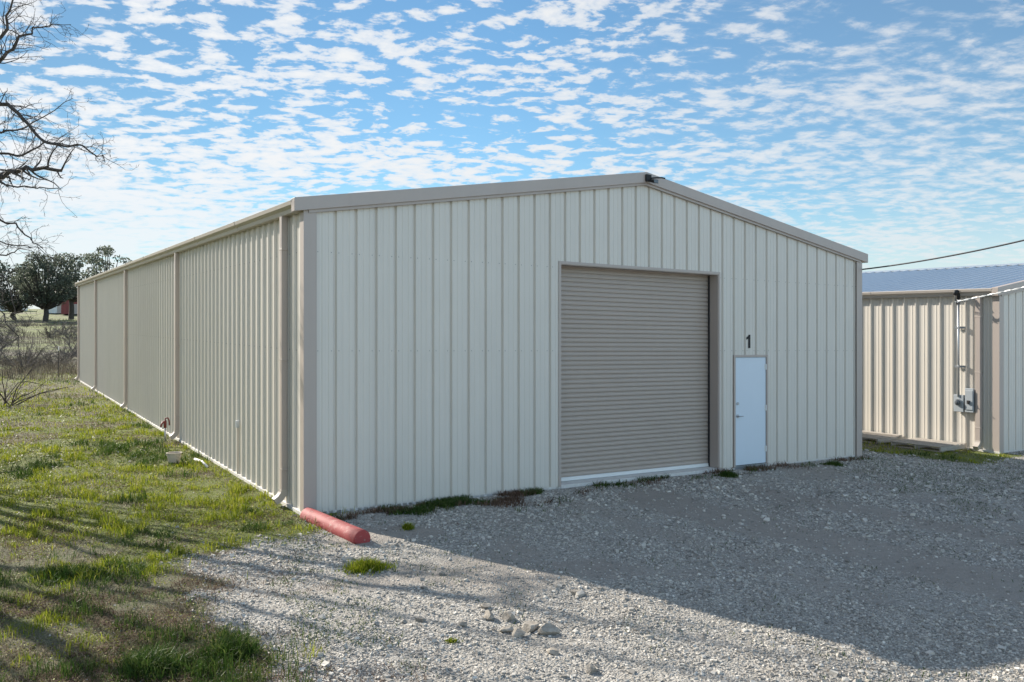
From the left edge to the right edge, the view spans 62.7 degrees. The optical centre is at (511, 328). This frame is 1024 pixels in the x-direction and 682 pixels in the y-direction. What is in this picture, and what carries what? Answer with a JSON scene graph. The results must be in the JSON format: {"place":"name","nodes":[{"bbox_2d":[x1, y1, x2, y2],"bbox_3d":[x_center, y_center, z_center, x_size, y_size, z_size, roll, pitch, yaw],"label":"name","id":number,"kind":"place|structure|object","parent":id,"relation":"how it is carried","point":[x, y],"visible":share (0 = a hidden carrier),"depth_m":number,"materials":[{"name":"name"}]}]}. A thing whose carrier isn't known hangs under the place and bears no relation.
{"place":"outdoors","nodes":[
{"label":"outdoors","id":0,"kind":"place"},
{"bbox_2d":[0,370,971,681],"bbox_3d":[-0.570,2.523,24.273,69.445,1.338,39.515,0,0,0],"label":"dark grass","id":1,"kind":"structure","parent":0,"point":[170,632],"depth_m":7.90,"materials":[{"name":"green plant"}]},
{"bbox_2d":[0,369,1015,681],"bbox_3d":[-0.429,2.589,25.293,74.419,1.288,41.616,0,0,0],"label":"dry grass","id":2,"kind":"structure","parent":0,"point":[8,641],"depth_m":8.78,"materials":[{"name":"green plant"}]},
{"bbox_2d":[0,371,1020,669],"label":"grass","id":3,"kind":"structure","parent":0,"point":[112,523],"depth_m":12.17,"materials":[{"name":"green plant"}]},
{"bbox_2d":[0,309,1023,681],"bbox_3d":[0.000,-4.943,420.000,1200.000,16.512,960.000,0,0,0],"label":"ground","id":4,"kind":"structure","parent":0,"point":[980,577],"depth_m":9.18,"materials":[{"name":"grey gravel"}]},
{"bbox_2d":[0,260,15,295],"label":"oak tree","id":5,"kind":"object","parent":4,"relation":"on","point":[3,266],"visible":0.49,"depth_m":119.19,"materials":[{"name":"green plant"}]},
{"bbox_2d":[0,334,22,349],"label":"bare shrub","id":6,"kind":"object","parent":4,"relation":"on","point":[7,342],"visible":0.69,"depth_m":62.50,"materials":[{"name":"brown plant"}]},
{"bbox_2d":[0,325,33,342],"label":"bare shrub","id":7,"kind":"object","parent":4,"relation":"on","point":[10,334],"visible":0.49,"depth_m":69.13,"materials":[{"name":"brown plant"}]},
{"bbox_2d":[0,266,35,319],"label":"oak tree","id":8,"kind":"object","parent":4,"relation":"on","point":[6,297],"visible":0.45,"depth_m":118.96,"materials":[{"name":"green plant"}]},
{"bbox_2d":[0,346,35,363],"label":"bare shrub","id":9,"kind":"object","parent":4,"relation":"on","point":[11,357],"visible":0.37,"depth_m":48.70,"materials":[{"name":"brown plant"}]},
{"bbox_2d":[8,313,45,324],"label":"bare shrub","id":10,"kind":"object","parent":4,"relation":"on","point":[19,321],"visible":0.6,"depth_m":99.83,"materials":[{"name":"brown plant"}]},
{"bbox_2d":[16,315,40,326],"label":"bare shrub","id":11,"kind":"object","parent":4,"relation":"on","point":[27,324],"visible":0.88,"depth_m":92.89,"materials":[{"name":"brown plant"}]},
{"bbox_2d":[0,327,70,372],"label":"bare shrub","id":12,"kind":"object","parent":4,"relation":"on","point":[28,359],"visible":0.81,"depth_m":42.16,"materials":[{"name":"brown plant"}]},
{"bbox_2d":[0,340,76,364],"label":"bare shrub","id":13,"kind":"object","parent":4,"relation":"on","point":[36,352],"visible":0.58,"depth_m":48.17,"materials":[{"name":"brown plant"}]},
{"bbox_2d":[0,318,77,380],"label":"field scrub","id":14,"kind":"object","parent":4,"relation":"on","point":[38,373],"visible":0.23,"depth_m":43.21,"materials":[{"name":"plant"}]},
{"bbox_2d":[0,347,78,406],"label":"bare shrub","id":15,"kind":"object","parent":4,"relation":"on","point":[13,401],"visible":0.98,"depth_m":25.82,"materials":[{"name":"brown plant"}]},
{"bbox_2d":[23,347,55,366],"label":"bare shrub","id":16,"kind":"object","parent":4,"relation":"on","point":[43,357],"visible":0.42,"depth_m":46.01,"materials":[{"name":"brown plant"}]},
{"bbox_2d":[6,251,76,321],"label":"oak tree","id":17,"kind":"object","parent":4,"relation":"on","point":[47,295],"visible":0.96,"depth_m":110.43,"materials":[{"name":"green plant"}]},
{"bbox_2d":[28,342,76,368],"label":"bare shrub","id":18,"kind":"object","parent":4,"relation":"on","point":[63,355],"visible":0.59,"depth_m":45.90,"materials":[{"name":"brown plant"}]},
{"bbox_2d":[33,319,74,337],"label":"bare shrub","id":19,"kind":"object","parent":4,"relation":"on","point":[45,331],"visible":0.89,"depth_m":75.63,"materials":[{"name":"plant"}]},
{"bbox_2d":[49,304,60,313],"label":"shed","id":20,"kind":"structure","parent":4,"relation":"on","point":[56,310],"depth_m":162.41,"materials":[{"name":"white metal"}]},
{"bbox_2d":[57,304,60,312],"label":"door","id":21,"kind":"structure","parent":20,"relation":"in","point":[58,307],"depth_m":162.50,"materials":[{"name":"beige paint"}]},
{"bbox_2d":[39,333,76,355],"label":"bare shrub","id":22,"kind":"object","parent":4,"relation":"on","point":[68,343],"visible":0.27,"depth_m":59.13,"materials":[{"name":"plant"}]},
{"bbox_2d":[58,346,58,376],"bbox_3d":[-20.934,1.631,38.834,0.056,1.660,0.048,0,0,0],"label":"fence post","id":23,"kind":"object","parent":4,"relation":"on","point":[58,361],"visible":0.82,"depth_m":38.81,"materials":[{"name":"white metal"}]},
{"bbox_2d":[43,318,76,333],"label":"bare shrub","id":24,"kind":"object","parent":4,"relation":"on","point":[66,324],"visible":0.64,"depth_m":83.22,"materials":[{"name":"plant"}]},
{"bbox_2d":[44,339,76,357],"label":"bare shrub","id":25,"kind":"object","parent":4,"relation":"on","point":[71,352],"visible":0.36,"depth_m":55.52,"materials":[{"name":"brown plant"}]},
{"bbox_2d":[49,323,76,337],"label":"bare shrub","id":26,"kind":"object","parent":4,"relation":"on","point":[70,335],"visible":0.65,"depth_m":74.63,"materials":[{"name":"plant"}]},
{"bbox_2d":[53,353,76,372],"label":"bare shrub","id":27,"kind":"object","parent":4,"relation":"on","point":[65,363],"visible":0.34,"depth_m":42.67,"materials":[{"name":"brown plant"}]},
{"bbox_2d":[61,300,76,314],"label":"shed","id":28,"kind":"structure","parent":4,"relation":"on","point":[65,309],"depth_m":147.25,"materials":[{"name":"metal"}]},
{"bbox_2d":[74,304,76,313],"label":"door","id":29,"kind":"structure","parent":28,"relation":"in","point":[75,305],"depth_m":147.68,"materials":[{"name":"beige paint"}]},
{"bbox_2d":[0,0,138,373],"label":"bare tree","id":30,"kind":"object","parent":4,"relation":"on","point":[17,171],"visible":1,"depth_m":15.14,"materials":[{"name":"brown plant"}]},
{"bbox_2d":[40,252,105,319],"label":"oak tree","id":31,"kind":"object","parent":4,"relation":"on","point":[75,275],"visible":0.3,"depth_m":121.68,"materials":[{"name":"green plant"}]},
{"bbox_2d":[24,558,133,588],"bbox_3d":[-4.347,2.440,8.530,1.092,0.226,0.697,0,0,0],"label":"grass clump","id":32,"kind":"object","parent":4,"relation":"on","point":[65,573],"visible":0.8,"depth_m":8.51,"materials":[{"name":"green plant"}]},
{"bbox_2d":[80,245,132,278],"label":"oak tree","id":33,"kind":"object","parent":4,"relation":"on","point":[106,252],"visible":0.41,"depth_m":149.32,"materials":[{"name":"green plant"}]},
{"bbox_2d":[160,417,169,440],"bbox_3d":[-7.665,2.262,18.577,0.060,0.598,0.267,0,0,30],"label":"yard hydrant","id":34,"kind":"object","parent":4,"relation":"on","point":[165,423],"visible":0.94,"depth_m":18.56,"materials":[{"name":"grey metal"}]},
{"bbox_2d":[98,638,238,681],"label":"grass clump","id":35,"kind":"object","parent":4,"relation":"on","point":[168,663],"visible":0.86,"depth_m":6.26,"materials":[{"name":"green plant"}]},
{"bbox_2d":[165,451,181,463],"bbox_3d":[-6.294,2.412,15.667,0.279,0.211,0.278,0,0,0],"label":"bucket","id":36,"kind":"object","parent":4,"relation":"on","point":[173,456],"visible":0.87,"depth_m":15.57,"materials":[{"name":"plastic"}]},
{"bbox_2d":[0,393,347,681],"bbox_3d":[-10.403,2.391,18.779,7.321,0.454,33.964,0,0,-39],"label":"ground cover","id":37,"kind":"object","parent":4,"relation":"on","point":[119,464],"visible":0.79,"depth_m":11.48,"materials":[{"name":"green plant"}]},
{"bbox_2d":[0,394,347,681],"bbox_3d":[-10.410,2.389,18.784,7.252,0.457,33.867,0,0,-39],"label":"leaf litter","id":38,"kind":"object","parent":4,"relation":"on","point":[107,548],"visible":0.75,"depth_m":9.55,"materials":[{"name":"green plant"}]},
{"bbox_2d":[194,458,208,467],"bbox_3d":[-5.740,2.473,15.545,0.067,0.080,0.864,0,0,-35],"label":"plastic pipe","id":39,"kind":"object","parent":4,"relation":"on","point":[205,465],"visible":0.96,"depth_m":15.42,"materials":[{"name":"white plastic"}]},
{"bbox_2d":[0,505,426,681],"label":"dead grass","id":40,"kind":"structure","parent":4,"relation":"on","point":[121,624],"depth_m":7.46,"materials":[{"name":"plant"}]},
{"bbox_2d":[177,630,280,676],"bbox_3d":[-2.232,2.491,6.623,0.785,0.223,0.760,0,0,-36],"label":"grass clump","id":41,"kind":"object","parent":4,"relation":"on","point":[240,644],"visible":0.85,"depth_m":6.62,"materials":[{"name":"green plant"}]},
{"bbox_2d":[300,508,369,543],"bbox_3d":[-2.290,2.539,10.775,0.224,0.224,1.620,0,0,-37],"label":"parking stop","id":42,"kind":"object","parent":4,"relation":"on","point":[351,533],"visible":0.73,"depth_m":10.52,"materials":[{"name":"red paint"}]},
{"bbox_2d":[335,554,397,576],"bbox_3d":[-1.559,2.532,9.120,0.517,0.193,0.728,0,0,41],"label":"grass clump","id":43,"kind":"object","parent":4,"relation":"on","point":[361,565],"visible":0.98,"depth_m":9.05,"materials":[{"name":"green plant"}]},
{"bbox_2d":[400,521,415,530],"bbox_3d":[-1.336,2.537,10.854,0.284,0.132,0.237,0,0,0],"label":"grass clump","id":44,"kind":"object","parent":4,"relation":"on","point":[407,526],"visible":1,"depth_m":10.82,"materials":[{"name":"green plant"}]},
{"bbox_2d":[444,637,463,643],"bbox_3d":[-0.487,2.598,7.007,0.150,0.051,0.136,0,0,-34],"label":"grass clump","id":45,"kind":"object","parent":4,"relation":"on","point":[451,640],"visible":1,"depth_m":7.00,"materials":[{"name":"green plant"}]},
{"bbox_2d":[459,621,467,626],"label":"rock","id":46,"kind":"object","parent":4,"relation":"on","point":[463,623],"visible":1,"depth_m":7.34,"materials":[{"name":"stone"}]},
{"bbox_2d":[75,172,867,514],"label":"metal building","id":47,"kind":"structure","parent":4,"relation":"on","point":[347,352],"depth_m":14.23,"materials":[{"name":"metal"}]},
{"bbox_2d":[235,420,238,473],"bbox_3d":[-4.676,2.019,14.316,0.050,0.910,0.080,0,0,-32],"label":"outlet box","id":48,"kind":"object","parent":47,"relation":"attached to","point":[237,424],"visible":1,"depth_m":14.31,"materials":[{"name":"grey metal"}]},
{"bbox_2d":[559,261,719,486],"bbox_3d":[2.234,0.695,14.946,3.830,3.933,0.396,0,0,-32],"label":"roll up door","id":49,"kind":"structure","parent":47,"relation":"in","point":[639,348],"depth_m":15.01,"materials":[{"name":"beige paint"}]},
{"bbox_2d":[645,174,664,182],"bbox_3d":[2.512,-2.611,14.699,0.328,0.173,0.176,0,0,-32],"label":"flood light","id":50,"kind":"object","parent":47,"relation":"attached to","point":[649,178],"visible":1,"depth_m":14.68,"materials":[{"name":"black plastic"}]},
{"bbox_2d":[746,335,749,347],"bbox_3d":[4.556,0.245,16.201,0.106,0.258,0.007,0,0,-32],"label":"unit number","id":51,"kind":"object","parent":47,"relation":"attached to","point":[748,337],"visible":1,"depth_m":16.20,"materials":[{"name":"black paint"}]},
{"bbox_2d":[733,355,767,469],"bbox_3d":[4.608,1.600,16.252,0.950,2.203,0.143,0,0,-32],"label":"entry door","id":52,"kind":"structure","parent":47,"relation":"in","point":[750,372],"depth_m":16.24,"materials":[{"name":"white paint"}]},
{"bbox_2d":[862,240,1023,269],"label":"overhead cable","id":53,"kind":"object","parent":47,"relation":"attached to","point":[945,256],"visible":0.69,"depth_m":16.46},
{"bbox_2d":[481,603,490,608],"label":"rock","id":54,"kind":"object","parent":4,"relation":"on","point":[486,605],"visible":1,"depth_m":7.83,"materials":[{"name":"stone"}]},
{"bbox_2d":[484,610,493,619],"bbox_3d":[-0.205,2.588,7.585,0.092,0.094,0.127,0,0,10],"label":"rock","id":55,"kind":"object","parent":4,"relation":"on","point":[488,615],"visible":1,"depth_m":7.56,"materials":[{"name":"stone"}]},
{"bbox_2d":[499,626,513,632],"bbox_3d":[-0.049,2.608,7.285,0.129,0.060,0.102,0,0,-12],"label":"rock","id":56,"kind":"object","parent":4,"relation":"on","point":[505,629],"visible":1,"depth_m":7.25,"materials":[{"name":"stone"}]},
{"bbox_2d":[502,611,514,621],"bbox_3d":[-0.036,2.598,7.577,0.117,0.109,0.110,0,0,16],"label":"rock","id":57,"kind":"object","parent":4,"relation":"on","point":[508,616],"visible":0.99,"depth_m":7.55,"materials":[{"name":"stone"}]},
{"bbox_2d":[512,628,525,637],"bbox_3d":[0.047,2.604,7.176,0.110,0.086,0.131,0,0,-28],"label":"rock","id":58,"kind":"object","parent":4,"relation":"on","point":[517,632],"visible":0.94,"depth_m":7.14,"materials":[{"name":"stone"}]},
{"bbox_2d":[521,621,538,632],"bbox_3d":[0.161,2.600,7.340,0.172,0.070,0.152,0,0,-43],"label":"rock","id":59,"kind":"object","parent":4,"relation":"on","point":[529,626],"visible":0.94,"depth_m":7.29,"materials":[{"name":"stone"}]},
{"bbox_2d":[537,622,559,634],"bbox_3d":[0.317,2.603,7.256,0.202,0.117,0.132,0,0,0],"label":"rock","id":60,"kind":"object","parent":4,"relation":"on","point":[546,628],"visible":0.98,"depth_m":7.23,"materials":[{"name":"stone"}]},
{"bbox_2d":[547,647,558,654],"bbox_3d":[0.328,2.610,6.785,0.080,0.055,0.097,0,0,-14],"label":"rock","id":61,"kind":"object","parent":4,"relation":"on","point":[553,650],"visible":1,"depth_m":6.77,"materials":[{"name":"stone"}]},
{"bbox_2d":[570,589,579,594],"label":"rock","id":62,"kind":"object","parent":4,"relation":"on","point":[573,591],"visible":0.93,"depth_m":8.29,"materials":[{"name":"stone"}]},
{"bbox_2d":[586,664,597,673],"bbox_3d":[0.613,2.641,6.510,0.106,0.085,0.063,0,0,-41],"label":"rock","id":63,"kind":"object","parent":4,"relation":"on","point":[591,668],"visible":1,"depth_m":6.49,"materials":[{"name":"stone"}]},
{"bbox_2d":[328,456,873,524],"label":"wall weeds","id":64,"kind":"object","parent":4,"relation":"on","point":[449,501],"depth_m":12.46,"materials":[{"name":"green plant"}]},
{"bbox_2d":[334,456,868,525],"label":"dead weeds","id":65,"kind":"object","parent":4,"relation":"on","point":[514,497],"visible":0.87,"depth_m":12.72,"materials":[{"name":"plant"}]},
{"bbox_2d":[717,469,742,477],"bbox_3d":[3.920,2.612,15.233,0.570,0.164,0.449,0,0,-37],"label":"grass clump","id":66,"kind":"object","parent":4,"relation":"on","point":[726,474],"visible":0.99,"depth_m":15.21,"materials":[{"name":"green plant"}]},
{"bbox_2d":[817,459,846,466],"bbox_3d":[6.355,2.663,16.797,0.661,0.137,0.445,0,0,40],"label":"grass clump","id":67,"kind":"object","parent":4,"relation":"on","point":[835,463],"visible":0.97,"depth_m":16.69,"materials":[{"name":"green plant"}]},
{"bbox_2d":[862,433,905,443],"bbox_3d":[8.846,2.680,20.752,1.081,0.132,1.200,0,0,-31],"label":"pallet","id":68,"kind":"object","parent":4,"relation":"on","point":[880,438],"visible":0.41,"depth_m":20.36,"materials":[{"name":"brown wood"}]},
{"bbox_2d":[862,430,901,436],"bbox_3d":[8.668,2.589,21.410,0.140,0.035,2.600,0,0,-34],"label":"board","id":69,"kind":"object","parent":68,"relation":"on","point":[889,434],"visible":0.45,"depth_m":20.67,"materials":[{"name":"brown wood"}]},
{"bbox_2d":[891,438,966,452],"bbox_3d":[9.650,2.694,19.486,1.081,0.132,1.200,0,0,-34],"label":"pallet","id":70,"kind":"object","parent":4,"relation":"on","point":[941,445],"visible":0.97,"depth_m":19.28,"materials":[{"name":"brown wood"}]},
{"bbox_2d":[862,263,1023,453],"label":"metal building","id":71,"kind":"structure","parent":4,"relation":"on","point":[909,355],"depth_m":20.04,"materials":[{"name":"metal"}]},
{"bbox_2d":[953,290,965,396],"bbox_3d":[10.268,0.332,19.393,0.284,2.474,0.240,0,0,-32],"label":"service mast","id":72,"kind":"object","parent":71,"relation":"attached to","point":[958,327],"visible":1,"depth_m":19.40,"materials":[{"name":"grey metal"}]},
{"bbox_2d":[955,287,1023,301],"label":"service cable","id":73,"kind":"object","parent":72,"relation":"attached to","point":[987,295],"visible":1,"depth_m":18.69,"materials":[{"name":"metal"}]},
{"bbox_2d":[954,394,964,411],"bbox_3d":[10.315,1.724,19.423,0.180,0.390,0.231,0,0,-32],"label":"electric meter","id":74,"kind":"object","parent":71,"relation":"attached to","point":[959,403],"visible":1,"depth_m":19.37,"materials":[{"name":"grey metal"}]},
{"bbox_2d":[964,388,974,412],"bbox_3d":[10.432,1.640,19.228,0.192,0.547,0.246,0,0,-32],"label":"breaker box","id":75,"kind":"object","parent":71,"relation":"attached to","point":[969,406],"visible":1,"depth_m":19.17,"materials":[{"name":"grey metal"}]},
{"bbox_2d":[0,0,1023,308],"label":"sky","id":76,"kind":"structure","parent":0,"point":[891,132],"materials":[{"name":"blue"}]},
{"bbox_2d":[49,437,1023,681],"bbox_3d":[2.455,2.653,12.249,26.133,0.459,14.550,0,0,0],"label":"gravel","id":77,"kind":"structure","parent":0,"point":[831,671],"depth_m":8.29,"materials":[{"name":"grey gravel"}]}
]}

